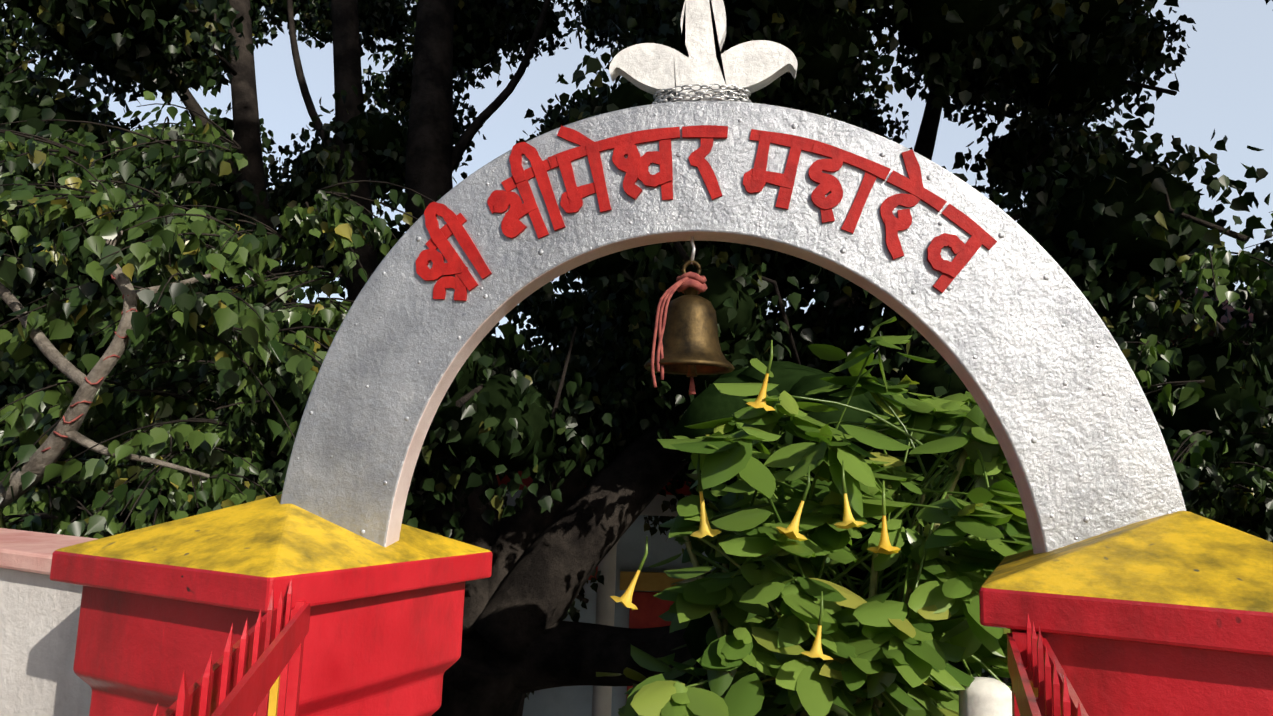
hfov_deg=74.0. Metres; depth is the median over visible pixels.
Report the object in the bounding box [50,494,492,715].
pillar
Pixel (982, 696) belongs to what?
stone post
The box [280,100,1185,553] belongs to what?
arch
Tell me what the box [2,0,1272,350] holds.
sky
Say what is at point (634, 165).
arch lettering
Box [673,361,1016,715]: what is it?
brugmansia inner foliage
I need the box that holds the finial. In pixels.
[609,0,797,101]
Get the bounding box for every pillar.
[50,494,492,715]
[979,511,1272,715]
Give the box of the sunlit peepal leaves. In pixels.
[0,91,1272,538]
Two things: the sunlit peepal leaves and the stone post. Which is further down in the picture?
the stone post
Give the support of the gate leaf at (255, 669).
attached to the pillar at (164, 606)
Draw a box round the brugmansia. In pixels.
[596,316,1032,715]
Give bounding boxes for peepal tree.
[0,0,1272,715]
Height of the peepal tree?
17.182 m
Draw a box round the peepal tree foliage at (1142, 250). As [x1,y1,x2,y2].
[0,0,1272,530]
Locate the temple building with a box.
[412,471,718,715]
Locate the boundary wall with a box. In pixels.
[0,528,96,715]
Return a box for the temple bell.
[644,236,734,394]
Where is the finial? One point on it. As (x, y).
(702, 57)
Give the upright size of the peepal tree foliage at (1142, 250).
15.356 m
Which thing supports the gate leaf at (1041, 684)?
attached to the pillar at (1170, 614)
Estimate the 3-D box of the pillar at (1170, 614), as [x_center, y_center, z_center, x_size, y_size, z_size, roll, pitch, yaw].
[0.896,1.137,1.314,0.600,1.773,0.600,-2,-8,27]
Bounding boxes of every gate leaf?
[153,579,310,715]
[1007,614,1087,715]
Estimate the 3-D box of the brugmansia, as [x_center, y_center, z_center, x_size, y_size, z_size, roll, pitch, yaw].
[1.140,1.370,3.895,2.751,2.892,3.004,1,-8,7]
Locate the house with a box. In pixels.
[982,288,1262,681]
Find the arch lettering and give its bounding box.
[416,125,996,300]
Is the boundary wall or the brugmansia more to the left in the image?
the boundary wall
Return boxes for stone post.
[959,677,1011,715]
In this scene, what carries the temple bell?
attached to the arch
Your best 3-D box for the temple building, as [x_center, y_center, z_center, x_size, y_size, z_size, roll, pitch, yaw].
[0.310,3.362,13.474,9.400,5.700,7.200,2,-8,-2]

